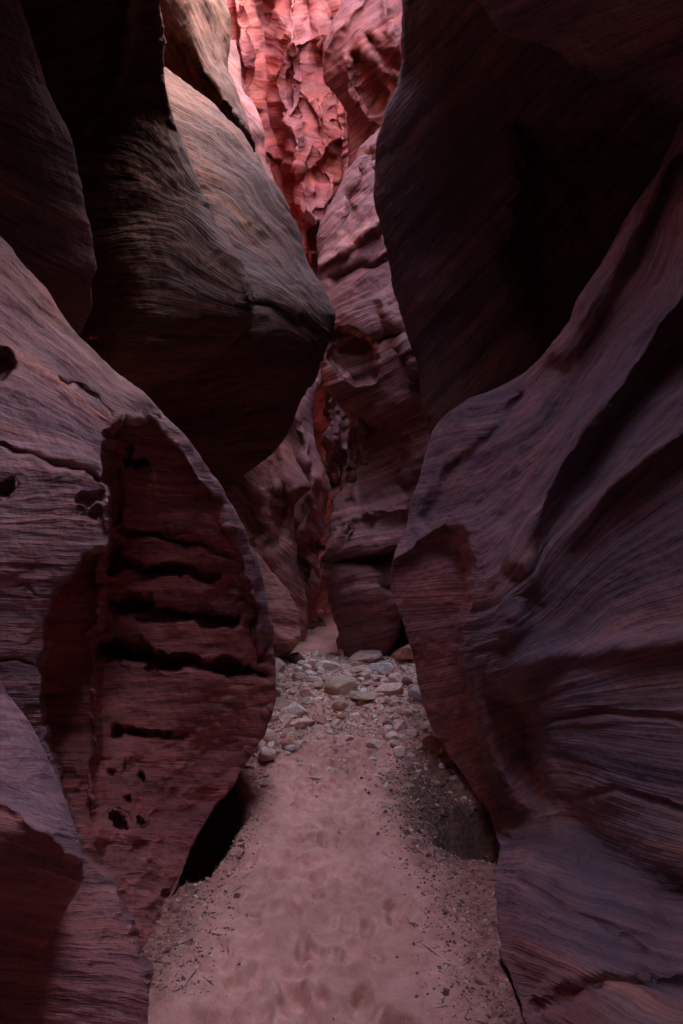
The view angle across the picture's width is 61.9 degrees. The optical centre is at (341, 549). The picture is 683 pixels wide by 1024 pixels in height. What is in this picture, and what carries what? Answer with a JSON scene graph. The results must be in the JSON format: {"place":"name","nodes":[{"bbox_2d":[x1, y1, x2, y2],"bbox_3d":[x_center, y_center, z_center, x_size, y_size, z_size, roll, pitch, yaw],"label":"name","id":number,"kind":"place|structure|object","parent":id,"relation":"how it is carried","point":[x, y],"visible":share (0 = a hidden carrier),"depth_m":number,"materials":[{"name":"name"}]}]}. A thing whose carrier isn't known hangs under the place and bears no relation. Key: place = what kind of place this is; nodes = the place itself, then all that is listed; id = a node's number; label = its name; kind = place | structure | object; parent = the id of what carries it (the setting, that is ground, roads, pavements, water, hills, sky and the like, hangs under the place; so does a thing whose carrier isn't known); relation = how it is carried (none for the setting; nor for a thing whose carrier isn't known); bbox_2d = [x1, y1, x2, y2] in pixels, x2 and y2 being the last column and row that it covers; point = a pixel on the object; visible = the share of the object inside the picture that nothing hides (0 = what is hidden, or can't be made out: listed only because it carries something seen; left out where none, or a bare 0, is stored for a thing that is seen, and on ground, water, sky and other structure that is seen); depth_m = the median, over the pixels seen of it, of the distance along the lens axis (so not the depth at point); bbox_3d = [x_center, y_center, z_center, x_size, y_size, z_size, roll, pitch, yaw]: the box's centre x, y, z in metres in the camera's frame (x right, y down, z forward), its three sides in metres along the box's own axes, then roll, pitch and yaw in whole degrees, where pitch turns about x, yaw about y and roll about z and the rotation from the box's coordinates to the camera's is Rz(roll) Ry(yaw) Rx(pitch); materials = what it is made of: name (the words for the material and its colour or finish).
{"place":"outdoors","nodes":[
{"label":"outdoors","id":0,"kind":"place"},
{"bbox_2d":[308,624,315,628],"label":"rock","id":1,"kind":"object","parent":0,"point":[310,626],"visible":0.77,"depth_m":10.87,"materials":[{"name":"stone"}]},
{"bbox_2d":[143,614,524,1023],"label":"ground","id":2,"kind":"structure","parent":0,"point":[344,977],"depth_m":2.40,"materials":[{"name":"beige sand"}]},
{"bbox_2d":[0,680,84,960],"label":"rock bulge","id":3,"kind":"object","parent":2,"relation":"on","point":[42,876],"visible":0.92,"depth_m":1.41,"materials":[{"name":"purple stone"}]},
{"bbox_2d":[0,236,275,1023],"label":"rock wall","id":4,"kind":"structure","parent":2,"relation":"on","point":[137,669],"depth_m":2.44,"materials":[{"name":"red stone"}]},
{"bbox_2d":[145,721,279,991],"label":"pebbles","id":5,"kind":"object","parent":2,"relation":"on","point":[177,944],"visible":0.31,"depth_m":2.30,"materials":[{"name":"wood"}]},
{"bbox_2d":[144,720,286,996],"bbox_3d":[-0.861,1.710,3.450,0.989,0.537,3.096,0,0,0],"label":"gravel","id":6,"kind":"structure","parent":2,"relation":"on","point":[196,944],"depth_m":2.37,"materials":[{"name":"gravel"}]},
{"bbox_2d":[256,740,266,751],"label":"rock","id":7,"kind":"object","parent":2,"relation":"on","point":[262,743],"visible":0.43,"depth_m":4.19,"materials":[{"name":"pink stone"}]},
{"bbox_2d":[225,488,300,659],"bbox_3d":[-1.787,0.258,7.744,2.301,4.251,2.811,0,0,-12],"label":"rock buttress","id":8,"kind":"object","parent":2,"relation":"on","point":[283,613],"visible":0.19,"depth_m":6.98,"materials":[{"name":"stone"}]},
{"bbox_2d":[146,67,335,491],"bbox_3d":[-2.026,-4.166,6.860,3.030,7.290,4.495,0,0,-21],"label":"rock bulge","id":9,"kind":"object","parent":8,"relation":"on","point":[230,412],"visible":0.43,"depth_m":5.60,"materials":[{"name":"brown stone"}]},
{"bbox_2d":[257,746,275,760],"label":"rock","id":10,"kind":"object","parent":2,"relation":"on","point":[266,753],"visible":1,"depth_m":3.96,"materials":[{"name":"pink stone"}]},
{"bbox_2d":[230,434,310,641],"bbox_3d":[-1.300,-1.093,9.590,1.642,6.018,2.721,0,0,0],"label":"rock buttress","id":11,"kind":"object","parent":2,"relation":"on","point":[270,491],"visible":0.32,"depth_m":8.74,"materials":[{"name":"stone"}]},
{"bbox_2d":[190,39,273,180],"bbox_3d":[-1.607,-6.752,10.078,1.895,6.558,2.476,0,0,-8],"label":"rock fin","id":12,"kind":"object","parent":11,"relation":"on","point":[251,111],"visible":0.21,"depth_m":9.04,"materials":[{"name":"pink stone"}]},
{"bbox_2d":[262,729,279,745],"bbox_3d":[-0.545,1.459,4.371,0.134,0.165,0.166,0,0,-31],"label":"rock","id":13,"kind":"object","parent":2,"relation":"on","point":[270,735],"visible":0.53,"depth_m":4.32,"materials":[{"name":"pink stone"}]},
{"bbox_2d":[268,741,273,747],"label":"rock","id":14,"kind":"object","parent":2,"relation":"on","point":[270,744],"visible":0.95,"depth_m":4.26,"materials":[{"name":"beige stone"}]},
{"bbox_2d":[270,713,278,720],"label":"rock","id":15,"kind":"object","parent":2,"relation":"on","point":[275,716],"visible":0.52,"depth_m":4.88,"materials":[{"name":"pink stone"}]},
{"bbox_2d":[276,688,281,694],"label":"rock","id":16,"kind":"object","parent":2,"relation":"on","point":[278,691],"visible":0.73,"depth_m":5.63,"materials":[{"name":"brown stone"}]},
{"bbox_2d":[275,657,285,672],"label":"boulder","id":17,"kind":"object","parent":2,"relation":"on","point":[280,664],"visible":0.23,"depth_m":6.54,"materials":[{"name":"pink stone"}]},
{"bbox_2d":[276,683,285,687],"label":"rock","id":18,"kind":"object","parent":2,"relation":"on","point":[281,685],"visible":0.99,"depth_m":5.85,"materials":[{"name":"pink stone"}]},
{"bbox_2d":[275,696,287,707],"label":"boulder","id":19,"kind":"object","parent":2,"relation":"on","point":[281,701],"visible":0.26,"depth_m":5.22,"materials":[{"name":"beige stone"}]},
{"bbox_2d":[227,0,348,436],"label":"rock wall","id":20,"kind":"structure","parent":2,"relation":"on","point":[291,95],"depth_m":14.42,"materials":[{"name":"red stone"}]},
{"bbox_2d":[322,0,401,169],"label":"hanging rock","id":21,"kind":"object","parent":20,"relation":"hanging from","point":[361,61],"visible":0.35,"depth_m":8.96,"materials":[{"name":"stone"}]},
{"bbox_2d":[281,739,295,749],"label":"rock","id":22,"kind":"object","parent":2,"relation":"on","point":[285,743],"visible":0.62,"depth_m":4.23,"materials":[{"name":"red stone"}]},
{"bbox_2d":[284,744,295,751],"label":"rock","id":23,"kind":"object","parent":2,"relation":"on","point":[290,748],"visible":0.99,"depth_m":4.16,"materials":[{"name":"grey stone"}]},
{"bbox_2d":[286,714,297,718],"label":"rock","id":24,"kind":"object","parent":2,"relation":"on","point":[288,716],"visible":0.81,"depth_m":4.91,"materials":[{"name":"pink stone"}]},
{"bbox_2d":[281,702,305,715],"bbox_3d":[-0.421,1.428,5.058,0.209,0.146,0.203,-12,-13,4],"label":"rock","id":25,"kind":"object","parent":2,"relation":"on","point":[295,708],"visible":0.79,"depth_m":4.98,"materials":[{"name":"beige stone"}]},
{"bbox_2d":[288,652,304,663],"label":"boulder","id":26,"kind":"object","parent":2,"relation":"on","point":[294,657],"visible":0.73,"depth_m":7.13,"materials":[{"name":"stone"}]},
{"bbox_2d":[292,683,300,688],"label":"rock","id":27,"kind":"object","parent":2,"relation":"on","point":[298,685],"visible":0.68,"depth_m":5.90,"materials":[{"name":"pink stone"}]},
{"bbox_2d":[294,667,302,672],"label":"rock","id":28,"kind":"object","parent":2,"relation":"on","point":[299,669],"visible":0.58,"depth_m":6.49,"materials":[{"name":"beige stone"}]},
{"bbox_2d":[292,672,305,679],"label":"rock","id":29,"kind":"object","parent":2,"relation":"on","point":[298,676],"visible":0.91,"depth_m":6.19,"materials":[{"name":"beige stone"}]},
{"bbox_2d":[290,718,314,728],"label":"rock","id":30,"kind":"object","parent":2,"relation":"on","point":[301,723],"visible":0.91,"depth_m":4.69,"materials":[{"name":"pink stone"}]},
{"bbox_2d":[297,660,307,665],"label":"rock","id":31,"kind":"object","parent":2,"relation":"on","point":[300,662],"visible":0.55,"depth_m":6.98,"materials":[{"name":"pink stone"}]},
{"bbox_2d":[298,697,309,703],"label":"rock","id":32,"kind":"object","parent":2,"relation":"on","point":[301,700],"visible":0.93,"depth_m":5.25,"materials":[{"name":"beige stone"}]},
{"bbox_2d":[300,688,312,696],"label":"rock","id":33,"kind":"object","parent":2,"relation":"on","point":[304,692],"visible":0.74,"depth_m":5.60,"materials":[{"name":"red stone"}]},
{"bbox_2d":[302,663,311,669],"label":"rock","id":34,"kind":"object","parent":2,"relation":"on","point":[306,666],"visible":0.81,"depth_m":6.62,"materials":[{"name":"beige stone"}]},
{"bbox_2d":[288,369,328,624],"bbox_3d":[-0.838,-1.573,11.542,1.382,7.173,2.594,0,0,0],"label":"rock buttress","id":35,"kind":"object","parent":2,"relation":"on","point":[310,506],"visible":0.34,"depth_m":10.70,"materials":[{"name":"stone"}]},
{"bbox_2d":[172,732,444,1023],"bbox_3d":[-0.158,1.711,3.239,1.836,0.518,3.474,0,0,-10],"label":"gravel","id":36,"kind":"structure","parent":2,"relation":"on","point":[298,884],"depth_m":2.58,"materials":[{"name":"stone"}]},
{"bbox_2d":[303,660,315,668],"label":"rock","id":37,"kind":"object","parent":2,"relation":"on","point":[312,663],"visible":0.49,"depth_m":6.71,"materials":[{"name":"red stone"}]},
{"bbox_2d":[306,676,320,682],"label":"rock","id":38,"kind":"object","parent":2,"relation":"on","point":[312,679],"visible":0.6,"depth_m":6.08,"materials":[{"name":"pink stone"}]},
{"bbox_2d":[308,681,321,688],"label":"rock","id":39,"kind":"object","parent":2,"relation":"on","point":[316,685],"visible":0.94,"depth_m":5.84,"materials":[{"name":"pink stone"}]},
{"bbox_2d":[312,697,324,701],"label":"boulder","id":40,"kind":"object","parent":2,"relation":"on","point":[317,698],"visible":0.52,"depth_m":5.32,"materials":[{"name":"pink stone"}]},
{"bbox_2d":[312,715,325,724],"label":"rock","id":41,"kind":"object","parent":2,"relation":"on","point":[320,719],"visible":0.92,"depth_m":4.85,"materials":[{"name":"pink stone"}]},
{"bbox_2d":[325,610,331,615],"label":"rock","id":42,"kind":"object","parent":2,"relation":"on","point":[328,613],"visible":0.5,"depth_m":12.74,"materials":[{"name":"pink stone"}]},
{"bbox_2d":[316,660,341,670],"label":"boulder","id":43,"kind":"object","parent":2,"relation":"on","point":[328,665],"visible":0.84,"depth_m":6.70,"materials":[{"name":"beige stone"}]},
{"bbox_2d":[312,380,349,614],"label":"rock wall","id":44,"kind":"structure","parent":2,"relation":"on","point":[331,423],"depth_m":12.73,"materials":[{"name":"stone"}]},
{"bbox_2d":[330,695,339,700],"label":"rock","id":45,"kind":"object","parent":2,"relation":"on","point":[334,697],"visible":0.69,"depth_m":5.43,"materials":[{"name":"pink stone"}]},
{"bbox_2d":[332,700,346,709],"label":"rock","id":46,"kind":"object","parent":2,"relation":"on","point":[339,704],"visible":1,"depth_m":5.12,"materials":[{"name":"beige stone"}]},
{"bbox_2d":[336,649,344,656],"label":"rock","id":47,"kind":"object","parent":2,"relation":"on","point":[340,652],"visible":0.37,"depth_m":7.58,"materials":[{"name":"red stone"}]},
{"bbox_2d":[324,676,357,695],"bbox_3d":[0.006,1.408,5.795,0.340,0.245,0.350,-4,-1,24],"label":"boulder","id":48,"kind":"object","parent":2,"relation":"on","point":[342,685],"visible":0.8,"depth_m":5.69,"materials":[{"name":"beige stone"}]},
{"bbox_2d":[336,714,346,719],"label":"rock","id":49,"kind":"object","parent":2,"relation":"on","point":[341,716],"visible":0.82,"depth_m":4.97,"materials":[{"name":"red stone"}]},
{"bbox_2d":[342,735,355,740],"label":"rock","id":50,"kind":"object","parent":2,"relation":"on","point":[348,737],"visible":0.98,"depth_m":4.40,"materials":[{"name":"pink stone"}]},
{"bbox_2d":[349,712,359,717],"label":"rock","id":51,"kind":"object","parent":2,"relation":"on","point":[355,714],"visible":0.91,"depth_m":4.99,"materials":[{"name":"beige stone"}]},
{"bbox_2d":[244,650,466,800],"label":"gravel","id":52,"kind":"structure","parent":2,"relation":"on","point":[399,727],"depth_m":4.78,"materials":[{"name":"beige stone"}]},
{"bbox_2d":[289,686,297,693],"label":"rock","id":53,"kind":"object","parent":52,"relation":"on","point":[293,690],"visible":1,"depth_m":5.62,"materials":[{"name":"pink stone"}]},
{"bbox_2d":[351,667,364,672],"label":"rock","id":54,"kind":"object","parent":2,"relation":"on","point":[357,670],"visible":0.73,"depth_m":6.58,"materials":[{"name":"beige stone"}]},
{"bbox_2d":[357,677,364,682],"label":"rock","id":55,"kind":"object","parent":2,"relation":"on","point":[360,679],"visible":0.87,"depth_m":6.09,"materials":[{"name":"pink stone"}]},
{"bbox_2d":[348,691,375,701],"bbox_3d":[0.191,1.388,5.392,0.257,0.106,0.227,14,-4,-4],"label":"boulder","id":56,"kind":"object","parent":2,"relation":"on","point":[364,696],"visible":0.94,"depth_m":5.33,"materials":[{"name":"beige stone"}]},
{"bbox_2d":[360,671,370,679],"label":"rock","id":57,"kind":"object","parent":2,"relation":"on","point":[365,675],"visible":0.69,"depth_m":6.23,"materials":[{"name":"beige stone"}]},
{"bbox_2d":[349,650,382,662],"bbox_3d":[0.332,1.384,7.340,0.429,0.199,0.372,0,0,36],"label":"boulder","id":58,"kind":"object","parent":2,"relation":"on","point":[368,656],"visible":0.89,"depth_m":7.21,"materials":[{"name":"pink stone"}]},
{"bbox_2d":[316,127,428,659],"bbox_3d":[0.913,-3.212,8.842,2.295,11.480,3.742,0,0,22],"label":"rock pillar","id":59,"kind":"object","parent":2,"relation":"on","point":[370,374],"visible":0.36,"depth_m":7.52,"materials":[{"name":"red stone"}]},
{"bbox_2d":[367,748,377,754],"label":"rock","id":60,"kind":"object","parent":2,"relation":"on","point":[370,751],"visible":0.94,"depth_m":4.11,"materials":[{"name":"red stone"}]},
{"bbox_2d":[366,739,381,748],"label":"rock","id":61,"kind":"object","parent":2,"relation":"on","point":[374,743],"visible":0.9,"depth_m":4.23,"materials":[{"name":"pink stone"}]},
{"bbox_2d":[370,682,379,686],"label":"rock","id":62,"kind":"object","parent":2,"relation":"on","point":[373,684],"visible":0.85,"depth_m":5.90,"materials":[{"name":"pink stone"}]},
{"bbox_2d":[372,675,380,681],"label":"rock","id":63,"kind":"object","parent":2,"relation":"on","point":[376,678],"visible":0.83,"depth_m":6.12,"materials":[{"name":"beige stone"}]},
{"bbox_2d":[369,662,393,674],"bbox_3d":[0.477,1.419,6.713,0.295,0.196,0.213,-15,-6,25],"label":"boulder","id":64,"kind":"object","parent":2,"relation":"on","point":[383,668],"visible":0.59,"depth_m":6.64,"materials":[{"name":"grey stone"}]},
{"bbox_2d":[384,695,389,703],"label":"rock","id":65,"kind":"object","parent":2,"relation":"on","point":[387,699],"visible":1,"depth_m":5.28,"materials":[{"name":"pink stone"}]},
{"bbox_2d":[382,721,392,726],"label":"boulder","id":66,"kind":"object","parent":2,"relation":"on","point":[387,722],"visible":0.51,"depth_m":4.69,"materials":[{"name":"stone"}]},
{"bbox_2d":[382,724,393,739],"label":"rock","id":67,"kind":"object","parent":2,"relation":"on","point":[387,728],"visible":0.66,"depth_m":4.47,"materials":[{"name":"pink stone"}]},
{"bbox_2d":[373,682,403,696],"bbox_3d":[0.466,1.385,5.668,0.315,0.127,0.200,-7,7,26],"label":"boulder","id":68,"kind":"object","parent":2,"relation":"on","point":[389,689],"visible":0.92,"depth_m":5.59,"materials":[{"name":"pink stone"}]},
{"bbox_2d":[386,731,398,740],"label":"rock","id":69,"kind":"object","parent":2,"relation":"on","point":[390,735],"visible":0.91,"depth_m":4.39,"materials":[{"name":"beige stone"}]},
{"bbox_2d":[390,739,399,744],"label":"rock","id":70,"kind":"object","parent":2,"relation":"on","point":[393,740],"visible":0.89,"depth_m":4.32,"materials":[{"name":"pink stone"}]},
{"bbox_2d":[388,673,402,682],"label":"rock","id":71,"kind":"object","parent":2,"relation":"on","point":[395,677],"visible":0.77,"depth_m":6.01,"materials":[{"name":"pink stone"}]},
{"bbox_2d":[393,746,404,757],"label":"rock","id":72,"kind":"object","parent":2,"relation":"on","point":[398,751],"visible":1,"depth_m":4.07,"materials":[{"name":"beige stone"}]},
{"bbox_2d":[393,618,408,646],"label":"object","id":73,"kind":"structure","parent":2,"relation":"on","point":[402,640],"depth_m":8.63,"materials":[{"name":"black stone"}]},
{"bbox_2d":[392,644,413,660],"bbox_3d":[0.808,1.300,7.183,0.394,0.222,0.272,-6,-13,20],"label":"boulder","id":74,"kind":"object","parent":2,"relation":"on","point":[405,653],"visible":0.76,"depth_m":7.07,"materials":[{"name":"red stone"}]},
{"bbox_2d":[399,665,406,669],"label":"rock","id":75,"kind":"object","parent":2,"relation":"on","point":[403,667],"visible":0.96,"depth_m":6.86,"materials":[{"name":"pink stone"}]},
{"bbox_2d":[399,708,412,717],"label":"rock","id":76,"kind":"object","parent":2,"relation":"on","point":[407,713],"visible":0.91,"depth_m":4.89,"materials":[{"name":"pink stone"}]},
{"bbox_2d":[401,677,412,685],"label":"rock","id":77,"kind":"object","parent":2,"relation":"on","point":[406,681],"visible":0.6,"depth_m":5.84,"materials":[{"name":"stone"}]},
{"bbox_2d":[406,697,412,702],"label":"rock","id":78,"kind":"object","parent":2,"relation":"on","point":[409,699],"visible":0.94,"depth_m":5.23,"materials":[{"name":"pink stone"}]},
{"bbox_2d":[406,727,418,738],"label":"rock","id":79,"kind":"object","parent":2,"relation":"on","point":[413,732],"visible":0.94,"depth_m":4.47,"materials":[{"name":"pink stone"}]},
{"bbox_2d":[407,685,422,701],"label":"rock","id":80,"kind":"object","parent":2,"relation":"on","point":[414,693],"visible":0.41,"depth_m":5.22,"materials":[{"name":"grey stone"}]},
{"bbox_2d":[350,742,496,959],"bbox_3d":[0.558,1.705,3.291,1.070,0.520,2.487,0,0,0],"label":"debris","id":81,"kind":"object","parent":2,"relation":"on","point":[446,808],"visible":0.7,"depth_m":3.49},
{"bbox_2d":[420,723,430,728],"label":"rock","id":82,"kind":"object","parent":2,"relation":"on","point":[423,725],"visible":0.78,"depth_m":4.63,"materials":[{"name":"beige stone"}]},
{"bbox_2d":[419,733,439,745],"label":"boulder","id":83,"kind":"object","parent":2,"relation":"on","point":[428,739],"visible":0.92,"depth_m":4.29,"materials":[{"name":"brown stone"}]},
{"bbox_2d":[381,727,514,1023],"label":"twigs","id":84,"kind":"object","parent":2,"relation":"on","point":[470,960],"visible":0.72,"depth_m":2.37,"materials":[{"name":"wood"}]},
{"bbox_2d":[379,719,521,1023],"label":"gravel","id":85,"kind":"structure","parent":2,"relation":"on","point":[460,968],"depth_m":2.27,"materials":[{"name":"gravel"}]},
{"bbox_2d":[391,119,682,1023],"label":"rock wall","id":86,"kind":"structure","parent":2,"relation":"on","point":[537,579],"depth_m":2.66,"materials":[{"name":"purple stone"}]},
{"bbox_2d":[373,0,682,438],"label":"rock overhang","id":87,"kind":"object","parent":86,"relation":"on","point":[513,178],"visible":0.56,"depth_m":4.71,"materials":[{"name":"stone"}]},
{"bbox_2d":[479,0,682,112],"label":"rock ledge","id":88,"kind":"object","parent":86,"relation":"on","point":[633,46],"visible":0.79,"depth_m":3.27,"materials":[{"name":"brown stone"}]},
{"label":"left canyon rim","id":89,"kind":"structure","parent":0,"visible":0},
{"bbox_2d":[0,0,96,336],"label":"rock fin","id":90,"kind":"object","parent":89,"relation":"attached to","point":[45,232],"visible":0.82,"depth_m":2.94,"materials":[{"name":"stone"}]},
{"bbox_2d":[20,0,253,393],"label":"rock buttress","id":91,"kind":"object","parent":89,"relation":"attached to","point":[172,293],"visible":0.66,"depth_m":4.35,"materials":[{"name":"brown stone"}]},
{"bbox_2d":[160,0,267,174],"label":"rock fin","id":92,"kind":"object","parent":89,"relation":"on","point":[197,32],"visible":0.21,"depth_m":7.19,"materials":[{"name":"brown stone"}]}
]}

